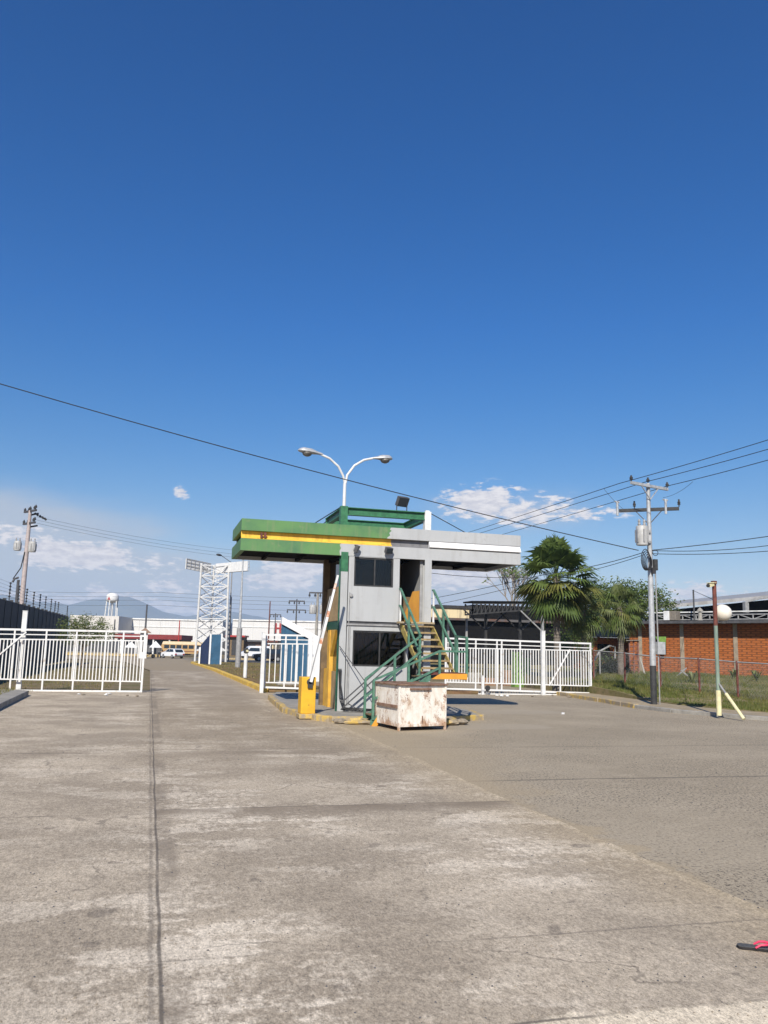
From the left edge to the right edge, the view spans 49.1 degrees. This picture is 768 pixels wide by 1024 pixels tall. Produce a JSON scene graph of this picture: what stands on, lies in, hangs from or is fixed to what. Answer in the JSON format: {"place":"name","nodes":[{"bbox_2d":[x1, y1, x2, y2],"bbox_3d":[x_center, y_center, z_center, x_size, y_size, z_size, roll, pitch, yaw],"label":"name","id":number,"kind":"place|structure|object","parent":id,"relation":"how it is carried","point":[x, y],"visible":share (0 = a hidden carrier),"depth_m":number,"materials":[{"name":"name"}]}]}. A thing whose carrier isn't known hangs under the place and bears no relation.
{"place":"outdoors","nodes":[
{"label":"outdoors","id":0,"kind":"place"},
{"bbox_2d":[0,689,28,709],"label":"sidewalk","id":1,"kind":"structure","parent":0,"point":[10,697],"depth_m":24.98,"materials":[{"name":"concrete"}]},
{"bbox_2d":[104,593,118,615],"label":"water tower","id":2,"kind":"structure","parent":0,"point":[112,598],"depth_m":261.01,"materials":[{"name":"metal"}]},
{"bbox_2d":[0,595,276,634],"bbox_3d":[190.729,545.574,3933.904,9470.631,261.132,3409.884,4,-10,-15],"label":"mountains","id":3,"kind":"structure","parent":0,"point":[124,611],"depth_m":3833.60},
{"bbox_2d":[26,604,260,609],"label":"power line","id":4,"kind":"object","parent":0,"point":[126,605],"visible":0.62,"depth_m":151.94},
{"bbox_2d":[19,591,292,597],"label":"power line","id":5,"kind":"object","parent":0,"point":[162,592],"visible":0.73,"depth_m":149.94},
{"bbox_2d":[25,595,292,601],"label":"power line","id":6,"kind":"object","parent":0,"point":[163,596],"visible":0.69,"depth_m":149.94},
{"bbox_2d":[65,655,279,670],"bbox_3d":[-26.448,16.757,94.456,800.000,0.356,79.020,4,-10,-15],"label":"street","id":7,"kind":"structure","parent":0,"point":[171,664],"depth_m":98.23,"materials":[{"name":"concrete"}]},
{"bbox_2d":[139,628,150,657],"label":"kiosk","id":8,"kind":"object","parent":7,"relation":"on","point":[147,632],"visible":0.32,"depth_m":120.31,"materials":[{"name":"white paint"}]},
{"bbox_2d":[161,649,184,658],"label":"parked car","id":9,"kind":"object","parent":7,"relation":"on","point":[172,653],"visible":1,"depth_m":125.10,"materials":[{"name":"white paint"}]},
{"bbox_2d":[185,558,249,661],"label":"lattice tower","id":10,"kind":"structure","parent":7,"relation":"on","point":[206,568],"depth_m":103.77,"materials":[{"name":"metal"}]},
{"bbox_2d":[252,649,279,661],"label":"parked jeep","id":11,"kind":"object","parent":7,"relation":"on","point":[256,657],"visible":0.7,"depth_m":117.45,"materials":[{"name":"paint"}]},
{"bbox_2d":[0,645,446,690],"bbox_3d":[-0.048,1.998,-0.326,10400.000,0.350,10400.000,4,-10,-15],"label":"ground","id":12,"kind":"structure","parent":0,"point":[134,686],"depth_m":45.32,"materials":[{"name":"concrete"}]},
{"bbox_2d":[12,505,46,603],"bbox_3d":[-25.848,5.215,60.150,2.294,11.428,1.302,-3,-10,23],"label":"utility pole","id":13,"kind":"object","parent":12,"relation":"on","point":[30,545],"visible":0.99,"depth_m":60.37,"materials":[{"name":"paint"}]},
{"bbox_2d":[0,579,68,672],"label":"boundary wall","id":14,"kind":"structure","parent":12,"relation":"on","point":[11,612],"depth_m":58.36,"materials":[{"name":"metal"}]},
{"bbox_2d":[0,668,124,694],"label":"grass","id":15,"kind":"structure","parent":12,"relation":"on","point":[1,689],"depth_m":38.70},
{"bbox_2d":[52,612,118,666],"bbox_3d":[-22.173,9.356,61.856,4.664,4.117,4.727,-4,-11,30],"label":"tree","id":16,"kind":"object","parent":12,"relation":"on","point":[84,625],"visible":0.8,"depth_m":61.80,"materials":[{"name":"green plant"}]},
{"bbox_2d":[67,615,132,652],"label":"warehouse annex","id":17,"kind":"object","parent":12,"relation":"on","point":[123,623],"visible":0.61,"depth_m":184.70,"materials":[{"name":"metal"}]},
{"bbox_2d":[67,652,159,656],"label":"yellow kerb","id":18,"kind":"structure","parent":12,"relation":"on","point":[102,654],"depth_m":139.47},
{"bbox_2d":[115,634,192,654],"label":"petrol station","id":19,"kind":"object","parent":12,"relation":"on","point":[158,639],"visible":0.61,"depth_m":167.53,"materials":[{"name":"metal"}]},
{"bbox_2d":[160,641,202,654],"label":"school bus","id":20,"kind":"object","parent":12,"relation":"on","point":[188,647],"visible":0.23,"depth_m":150.26,"materials":[{"name":"yellow metal"}]},
{"bbox_2d":[132,618,232,654],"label":"warehouse","id":21,"kind":"structure","parent":12,"relation":"on","point":[166,626],"depth_m":194.69,"materials":[{"name":"metal"}]},
{"bbox_2d":[216,554,232,661],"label":"cobra lamp","id":22,"kind":"object","parent":12,"relation":"on","point":[229,611],"visible":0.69,"depth_m":108.75,"materials":[{"name":"grey metal"}]},
{"bbox_2d":[228,597,231,661],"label":"utility pole","id":23,"kind":"object","parent":12,"relation":"on","point":[230,629],"visible":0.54,"depth_m":112.69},
{"bbox_2d":[227,635,248,655],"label":"street shop","id":24,"kind":"structure","parent":12,"relation":"on","point":[232,652],"depth_m":171.69,"materials":[{"name":"red paint"}]},
{"bbox_2d":[231,639,235,654],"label":"door","id":25,"kind":"structure","parent":24,"relation":"in","point":[233,652],"depth_m":171.61,"materials":[{"name":"metal"}]},
{"bbox_2d":[245,640,261,656],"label":"street shop","id":26,"kind":"structure","parent":12,"relation":"on","point":[253,643],"depth_m":173.85,"materials":[{"name":"metal"}]},
{"bbox_2d":[241,646,269,657],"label":"parked van","id":27,"kind":"object","parent":12,"relation":"on","point":[254,650],"visible":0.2,"depth_m":145.29,"materials":[{"name":"white paint"}]},
{"bbox_2d":[267,601,270,645],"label":"utility pole","id":28,"kind":"object","parent":12,"relation":"on","point":[269,623],"visible":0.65,"depth_m":150.88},
{"bbox_2d":[267,640,280,648],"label":"street shop","id":29,"kind":"structure","parent":12,"relation":"on","point":[277,645],"depth_m":175.92,"materials":[{"name":"metal"}]},
{"bbox_2d":[270,613,280,648],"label":"utility pole","id":30,"kind":"object","parent":12,"relation":"on","point":[275,614],"visible":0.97,"depth_m":150.95,"materials":[{"name":"metal"}]},
{"bbox_2d":[286,599,305,623],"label":"utility pole","id":31,"kind":"object","parent":12,"relation":"on","point":[296,609],"visible":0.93,"depth_m":121.12,"materials":[{"name":"metal"}]},
{"bbox_2d":[309,592,321,635],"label":"utility pole","id":32,"kind":"object","parent":12,"relation":"on","point":[314,609],"visible":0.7,"depth_m":90.64,"materials":[{"name":"concrete"}]},
{"bbox_2d":[431,605,473,671],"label":"cream canopy building","id":33,"kind":"structure","parent":12,"relation":"on","point":[453,611],"depth_m":52.77,"materials":[{"name":"metal"}]},
{"bbox_2d":[431,556,639,605],"bbox_3d":[4.684,4.115,42.685,0.096,1.390,26.820,5,-10,-20],"label":"service cable","id":34,"kind":"object","parent":33,"relation":"attached to","point":[545,579],"visible":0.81,"depth_m":36.10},
{"bbox_2d":[431,552,643,598],"bbox_3d":[4.682,3.810,42.691,0.108,0.965,26.746,5,-10,-20],"label":"service cable","id":35,"kind":"object","parent":33,"relation":"attached to","point":[548,573],"visible":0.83,"depth_m":35.87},
{"bbox_2d":[482,565,534,605],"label":"bare tree","id":36,"kind":"object","parent":12,"relation":"on","point":[513,572],"visible":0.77,"depth_m":85.14,"materials":[{"name":"grey plant"}]},
{"bbox_2d":[430,605,591,665],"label":"dark hall","id":37,"kind":"structure","parent":12,"relation":"on","point":[502,628],"depth_m":72.52,"materials":[{"name":"metal"}]},
{"bbox_2d":[232,619,320,648],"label":"warehouse","id":38,"kind":"structure","parent":0,"point":[252,629],"depth_m":189.71,"materials":[{"name":"white paint"}]},
{"bbox_2d":[196,662,458,690],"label":"grass","id":39,"kind":"structure","parent":0,"point":[258,664],"depth_m":62.84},
{"bbox_2d":[195,662,477,693],"bbox_3d":[-9.613,12.888,67.690,8.880,0.780,70.100,4,-10,-15],"label":"median","id":40,"kind":"object","parent":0,"point":[256,680],"visible":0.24,"depth_m":44.47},
{"bbox_2d":[198,634,222,664],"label":"slanted monument","id":41,"kind":"object","parent":40,"relation":"on","point":[210,650],"visible":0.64,"depth_m":82.42,"materials":[{"name":"blue paint"}]},
{"bbox_2d":[191,661,267,691],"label":"yellow kerb","id":42,"kind":"structure","parent":40,"relation":"on","point":[253,685],"depth_m":44.12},
{"bbox_2d":[235,560,243,666],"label":"flagpole","id":43,"kind":"object","parent":40,"relation":"on","point":[238,647],"visible":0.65,"depth_m":68.16,"materials":[{"name":"grey metal"}]},
{"bbox_2d":[243,648,248,677],"bbox_3d":[-7.320,7.976,44.466,0.260,1.552,0.286,4,-10,-15],"label":"bollard lamp","id":44,"kind":"object","parent":40,"relation":"on","point":[246,650],"visible":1,"depth_m":44.40,"materials":[{"name":"metal"}]},
{"bbox_2d":[275,617,319,685],"bbox_3d":[-3.735,6.257,37.558,2.014,3.053,0.700,4,-10,-15],"label":"slanted monument","id":45,"kind":"object","parent":40,"relation":"on","point":[288,627],"visible":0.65,"depth_m":37.42,"materials":[{"name":"white paint"}]},
{"bbox_2d":[343,720,369,724],"bbox_3d":[-0.539,5.027,20.109,0.936,0.121,0.244,4,-10,-15],"label":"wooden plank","id":46,"kind":"object","parent":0,"point":[360,722],"visible":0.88,"depth_m":20.01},
{"bbox_2d":[272,692,475,715],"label":"island","id":47,"kind":"structure","parent":0,"point":[289,699],"depth_m":23.54,"materials":[{"name":"concrete"}]},
{"bbox_2d":[231,506,520,711],"bbox_3d":[-0.161,2.748,23.850,8.070,5.640,3.559,4,-10,-15],"label":"guard booth","id":48,"kind":"object","parent":47,"relation":"on","point":[363,638],"visible":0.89,"depth_m":23.30,"materials":[{"name":"green paint"}]},
{"bbox_2d":[298,447,392,505],"bbox_3d":[-1.404,2.019,28.162,3.321,8.345,0.360,4,-10,-15],"label":"street lamp","id":49,"kind":"object","parent":48,"relation":"on","point":[308,452],"visible":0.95,"depth_m":28.63,"materials":[{"name":"metal"}]},
{"bbox_2d":[354,557,392,587],"bbox_3d":[-0.295,1.673,23.247,1.120,0.800,0.060,4,-10,-15],"label":"window","id":50,"kind":"structure","parent":48,"relation":"in","point":[368,572],"depth_m":23.24,"materials":[{"name":"glass"}]},
{"bbox_2d":[352,630,405,666],"bbox_3d":[-0.137,3.740,22.968,1.510,0.960,0.060,4,-10,-15],"label":"window","id":51,"kind":"structure","parent":48,"relation":"in","point":[370,648],"depth_m":22.95,"materials":[{"name":"glass"}]},
{"bbox_2d":[384,547,392,553],"bbox_3d":[0.115,1.060,23.268,0.220,0.192,0.217,7,-11,-31],"label":"floodlight","id":52,"kind":"object","parent":48,"relation":"attached to","point":[388,550],"visible":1,"depth_m":23.19,"materials":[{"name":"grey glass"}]},
{"bbox_2d":[395,496,409,510],"bbox_3d":[0.519,-0.233,23.943,0.360,0.426,0.243,8,-11,-34],"label":"floodlight","id":53,"kind":"object","parent":48,"relation":"on","point":[402,501],"visible":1,"depth_m":23.88,"materials":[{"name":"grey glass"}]},
{"bbox_2d":[402,591,419,621],"bbox_3d":[0.756,2.675,23.734,0.594,0.890,0.038,-6,-12,37],"label":"door","id":54,"kind":"structure","parent":48,"relation":"in","point":[413,603],"depth_m":23.65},
{"bbox_2d":[0,670,767,1023],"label":"concrete road","id":55,"kind":"structure","parent":0,"point":[292,932],"depth_m":6.26,"materials":[{"name":"concrete"}]},
{"bbox_2d":[16,610,27,689],"bbox_3d":[-13.125,5.034,30.462,0.187,2.900,0.187,4,-10,-15],"label":"gate post","id":56,"kind":"object","parent":55,"relation":"on","point":[23,626],"visible":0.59,"depth_m":30.39,"materials":[{"name":"metal"}]},
{"bbox_2d":[0,628,145,691],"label":"sliding gate","id":57,"kind":"structure","parent":55,"relation":"on","point":[74,659],"depth_m":30.63,"materials":[{"name":"metal"}]},
{"bbox_2d":[259,632,265,692],"bbox_3d":[-4.734,5.884,32.772,0.154,2.363,0.154,4,-10,-15],"label":"gate post","id":58,"kind":"object","parent":55,"relation":"on","point":[262,662],"visible":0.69,"depth_m":32.72,"materials":[{"name":"metal"}]},
{"bbox_2d":[263,634,314,688],"bbox_3d":[-3.761,5.933,33.297,1.978,2.159,0.072,4,-10,-15],"label":"open gate leaf","id":59,"kind":"object","parent":58,"relation":"attached to","point":[296,661],"visible":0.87,"depth_m":33.27,"materials":[{"name":"paint"}]},
{"bbox_2d":[296,575,338,718],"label":"barrier gate","id":60,"kind":"structure","parent":55,"relation":"on","point":[306,697],"depth_m":21.24,"materials":[{"name":"metal"}]},
{"bbox_2d":[737,940,767,951],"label":"flip flop","id":61,"kind":"object","parent":55,"relation":"on","point":[759,947],"visible":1,"depth_m":5.23,"materials":[{"name":"rubber"}]},
{"bbox_2d":[0,0,767,637],"label":"sky","id":62,"kind":"structure","parent":0,"point":[513,254],"materials":[{"name":"blue"}]},
{"bbox_2d":[22,682,767,909],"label":"asphalt lot","id":63,"kind":"structure","parent":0,"point":[694,777],"depth_m":13.26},
{"bbox_2d":[268,695,483,721],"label":"kerb","id":64,"kind":"structure","parent":63,"relation":"on","point":[285,709],"depth_m":22.01,"materials":[{"name":"concrete"}]},
{"bbox_2d":[341,588,467,725],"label":"metal staircase","id":65,"kind":"structure","parent":63,"relation":"on","point":[453,674],"depth_m":21.24,"materials":[{"name":"green metal"}]},
{"bbox_2d":[374,681,447,730],"bbox_3d":[0.595,4.519,19.714,1.370,1.050,1.622,6,-10,-24],"label":"steel bin","id":66,"kind":"object","parent":63,"relation":"on","point":[398,704],"visible":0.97,"depth_m":19.18,"materials":[{"name":"metal"}]},
{"bbox_2d":[446,718,458,724],"bbox_3d":[1.567,5.119,20.516,0.554,0.171,0.406,8,-12,-37],"label":"stone","id":67,"kind":"object","parent":63,"relation":"on","point":[450,721],"visible":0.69,"depth_m":20.40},
{"bbox_2d":[457,718,468,724],"bbox_3d":[1.932,5.167,20.715,0.311,0.157,0.290,4,-10,-15],"label":"stone","id":68,"kind":"object","parent":63,"relation":"on","point":[462,721],"visible":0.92,"depth_m":20.63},
{"bbox_2d":[448,672,480,681],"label":"wall","id":69,"kind":"structure","parent":63,"relation":"on","point":[468,677],"depth_m":49.24,"materials":[{"name":"concrete"}]},
{"bbox_2d":[481,675,483,694],"bbox_3d":[4.160,7.306,35.394,0.110,0.822,0.110,4,-10,-15],"label":"guide post","id":70,"kind":"object","parent":63,"relation":"on","point":[482,684],"visible":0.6,"depth_m":35.36,"materials":[{"name":"white paint"}]},
{"bbox_2d":[479,670,510,685],"bbox_3d":[6.586,8.960,45.365,2.850,0.820,0.600,4,-10,-15],"label":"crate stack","id":71,"kind":"object","parent":63,"relation":"on","point":[499,679],"visible":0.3,"depth_m":45.05,"materials":[{"name":"white wood"}]},
{"bbox_2d":[463,601,543,677],"bbox_3d":[7.109,7.516,48.675,5.062,4.758,1.400,4,-10,-15],"label":"carport","id":72,"kind":"object","parent":63,"relation":"on","point":[519,628],"visible":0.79,"depth_m":48.57,"materials":[{"name":"metal"}]},
{"bbox_2d":[478,693,556,694],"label":"gate track","id":73,"kind":"structure","parent":63,"relation":"on","point":[515,694],"depth_m":35.96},
{"bbox_2d":[444,637,591,692],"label":"sliding gate","id":74,"kind":"structure","parent":73,"relation":"on","point":[520,649],"depth_m":36.29,"materials":[{"name":"metal"}]},
{"bbox_2d":[511,652,529,686],"bbox_3d":[7.158,8.250,44.008,0.880,1.812,0.500,4,-10,-15],"label":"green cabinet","id":75,"kind":"object","parent":63,"relation":"on","point":[513,685],"visible":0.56,"depth_m":43.79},
{"bbox_2d":[540,631,545,694],"bbox_3d":[6.884,6.542,36.378,0.176,2.776,0.176,4,-10,-15],"label":"gate post","id":76,"kind":"object","parent":63,"relation":"on","point":[543,669],"visible":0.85,"depth_m":36.30,"materials":[{"name":"metal"}]},
{"bbox_2d":[512,533,608,690],"bbox_3d":[8.258,4.665,39.833,4.727,7.599,4.419,-2,-10,21],"label":"palm tree","id":77,"kind":"object","parent":63,"relation":"on","point":[556,601],"visible":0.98,"depth_m":39.41,"materials":[{"name":"green plant"}]},
{"bbox_2d":[551,692,638,707],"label":"yellow kerb","id":78,"kind":"structure","parent":63,"relation":"on","point":[611,701],"depth_m":32.04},
{"bbox_2d":[634,705,767,720],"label":"kerb","id":79,"kind":"structure","parent":63,"relation":"on","point":[714,714],"depth_m":26.12,"materials":[{"name":"concrete"}]},
{"bbox_2d":[706,581,745,719],"bbox_3d":[10.101,4.072,25.086,0.823,4.059,1.432,0,-9,10],"label":"camera post","id":80,"kind":"object","parent":63,"relation":"on","point":[722,613],"visible":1,"depth_m":25.33,"materials":[{"name":"metal"}]},
{"bbox_2d":[432,573,527,577],"bbox_3d":[3.579,3.054,41.986,8.924,0.267,0.025,6,-10,-27],"label":"service cable","id":81,"kind":"object","parent":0,"point":[484,577],"visible":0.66,"depth_m":42.79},
{"bbox_2d":[430,663,767,712],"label":"verge","id":82,"kind":"structure","parent":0,"point":[598,690],"depth_m":38.03,"materials":[{"name":"plant"}]},
{"bbox_2d":[545,625,603,673],"bbox_3d":[10.329,7.330,45.925,3.400,3.165,3.160,4,-10,-15],"label":"bush","id":83,"kind":"object","parent":82,"relation":"on","point":[567,645],"visible":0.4,"depth_m":45.80,"materials":[{"name":"green plant"}]},
{"bbox_2d":[560,590,608,678],"bbox_3d":[9.810,5.943,41.306,2.705,4.505,2.626,4,-10,-15],"label":"palm tree","id":84,"kind":"object","parent":82,"relation":"on","point":[590,626],"visible":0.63,"depth_m":40.88,"materials":[{"name":"green plant"}]},
{"bbox_2d":[586,576,611,628],"bbox_3d":[15.379,7.795,59.810,3.822,6.765,3.923,4,-10,-15],"label":"shade tree","id":85,"kind":"object","parent":82,"relation":"on","point":[602,585],"visible":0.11,"depth_m":59.87,"materials":[{"name":"green plant"}]},
{"bbox_2d":[571,628,629,668],"bbox_3d":[15.500,9.795,59.279,3.752,3.468,4.000,3,-9,-9],"label":"brick hut","id":86,"kind":"object","parent":82,"relation":"on","point":[612,640],"visible":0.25,"depth_m":58.13,"materials":[{"name":"brick"}]},
{"bbox_2d":[597,644,609,657],"bbox_3d":[15.168,9.665,58.003,0.900,1.100,0.015,3,-9,-9],"label":"window","id":87,"kind":"structure","parent":86,"relation":"in","point":[601,645],"depth_m":58.02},
{"bbox_2d":[587,646,616,672],"bbox_3d":[13.269,9.291,50.041,2.795,2.534,2.553,4,-10,-15],"label":"bush","id":88,"kind":"object","parent":82,"relation":"on","point":[596,664],"visible":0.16,"depth_m":49.84,"materials":[{"name":"green plant"}]},
{"bbox_2d":[592,645,615,672],"bbox_3d":[11.540,7.792,44.212,1.492,1.598,0.100,4,-10,-15],"label":"pipe frame","id":89,"kind":"object","parent":82,"relation":"on","point":[598,653],"visible":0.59,"depth_m":44.17,"materials":[{"name":"grey metal"}]},
{"bbox_2d":[595,644,637,672],"bbox_3d":[12.883,8.767,47.080,2.429,2.654,2.806,1,-9,1],"label":"bush","id":90,"kind":"object","parent":82,"relation":"on","point":[611,667],"visible":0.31,"depth_m":46.81,"materials":[{"name":"green plant"}]},
{"bbox_2d":[595,582,647,674],"bbox_3d":[12.484,6.168,44.292,2.954,4.896,2.768,-6,-12,38],"label":"palm tree","id":91,"kind":"object","parent":82,"relation":"on","point":[621,623],"visible":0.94,"depth_m":44.03,"materials":[{"name":"green plant"}]},
{"bbox_2d":[626,640,640,673],"bbox_3d":[14.327,8.310,48.150,0.300,1.940,0.801,10,-12,-41],"label":"steel rack","id":92,"kind":"object","parent":82,"relation":"on","point":[633,651],"visible":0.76,"depth_m":48.12,"materials":[{"name":"metal"}]},
{"bbox_2d":[589,575,687,637],"bbox_3d":[16.820,7.344,55.574,7.105,6.346,4.965,1,-9,4],"label":"almond tree","id":93,"kind":"object","parent":82,"relation":"on","point":[642,601],"visible":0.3,"depth_m":55.48,"materials":[{"name":"green plant"}]},
{"bbox_2d":[592,650,767,699],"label":"wire fence","id":94,"kind":"object","parent":82,"relation":"on","point":[698,674],"visible":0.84,"depth_m":35.75,"materials":[{"name":"grey metal"}]},
{"bbox_2d":[684,671,701,682],"bbox_3d":[14.686,7.852,40.097,1.098,0.559,1.017,-3,-10,23],"label":"plant","id":95,"kind":"object","parent":82,"relation":"on","point":[693,676],"visible":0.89,"depth_m":39.97,"materials":[{"name":"green plant"}]},
{"bbox_2d":[629,610,767,675],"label":"brick building","id":96,"kind":"structure","parent":82,"relation":"on","point":[742,637],"depth_m":50.48,"materials":[{"name":"brick"}]},
{"bbox_2d":[655,636,665,648],"bbox_3d":[17.267,8.343,52.556,0.278,1.113,0.762,10,-12,-41],"label":"sign","id":97,"kind":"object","parent":96,"relation":"in","point":[661,638],"depth_m":52.54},
{"bbox_2d":[663,611,679,620],"bbox_3d":[17.924,6.460,52.317,0.600,0.575,0.820,10,-12,-41],"label":"air conditioner","id":98,"kind":"object","parent":96,"relation":"on","point":[671,615],"visible":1,"depth_m":52.13,"materials":[{"name":"white paint"}]},
{"bbox_2d":[697,607,702,619],"bbox_3d":[19.233,6.200,51.130,0.380,0.780,0.400,4,-10,-15],"label":"roof vent","id":99,"kind":"object","parent":96,"relation":"on","point":[699,610],"visible":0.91,"depth_m":51.03,"materials":[{"name":"metal"}]},
{"bbox_2d":[692,590,711,619],"bbox_3d":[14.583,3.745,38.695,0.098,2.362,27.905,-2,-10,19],"label":"roof mast","id":100,"kind":"object","parent":96,"relation":"on","point":[694,604],"visible":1,"depth_m":51.63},
{"bbox_2d":[655,591,767,618],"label":"industrial shed","id":101,"kind":"structure","parent":82,"relation":"on","point":[750,603],"depth_m":63.39,"materials":[{"name":"grey metal"}]},
{"bbox_2d":[748,670,764,681],"bbox_3d":[18.605,8.200,41.994,1.083,0.551,1.170,9,-12,-39],"label":"plant","id":102,"kind":"object","parent":82,"relation":"on","point":[755,674],"visible":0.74,"depth_m":41.94,"materials":[{"name":"green plant"}]},
{"bbox_2d":[561,667,767,711],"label":"grass","id":103,"kind":"structure","parent":0,"point":[635,688],"depth_m":36.92,"materials":[{"name":"plant"}]},
{"bbox_2d":[568,691,767,715],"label":"footpath","id":104,"kind":"structure","parent":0,"point":[663,705],"depth_m":28.86,"materials":[{"name":"concrete"}]},
{"bbox_2d":[614,475,680,704],"bbox_3d":[9.548,2.748,30.235,2.067,8.154,1.137,3,-9,-8],"label":"utility pole","id":105,"kind":"object","parent":104,"relation":"on","point":[643,534],"visible":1,"depth_m":30.19,"materials":[{"name":"concrete"}]},
{"bbox_2d":[0,383,638,550],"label":"overhead cable","id":106,"kind":"object","parent":105,"relation":"attached to","point":[311,470],"visible":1,"depth_m":26.93,"materials":[{"name":"rubber"}]},
{"bbox_2d":[471,440,766,531],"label":"power line","id":107,"kind":"object","parent":105,"relation":"attached to","point":[630,480],"visible":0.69,"depth_m":29.99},
{"bbox_2d":[481,449,767,532],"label":"power line","id":108,"kind":"object","parent":105,"relation":"attached to","point":[634,485],"visible":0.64,"depth_m":31.27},
{"bbox_2d":[502,460,767,534],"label":"power line","id":109,"kind":"object","parent":105,"relation":"attached to","point":[651,490],"visible":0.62,"depth_m":31.93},
{"bbox_2d":[652,551,767,554],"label":"service cable","id":110,"kind":"object","parent":105,"relation":"attached to","point":[718,553],"visible":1,"depth_m":28.95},
{"bbox_2d":[652,545,767,550],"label":"service cable","id":111,"kind":"object","parent":105,"relation":"attached to","point":[723,549],"visible":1,"depth_m":28.79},
{"bbox_2d":[655,536,767,549],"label":"service cable","id":112,"kind":"object","parent":105,"relation":"attached to","point":[711,543],"visible":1,"depth_m":29.16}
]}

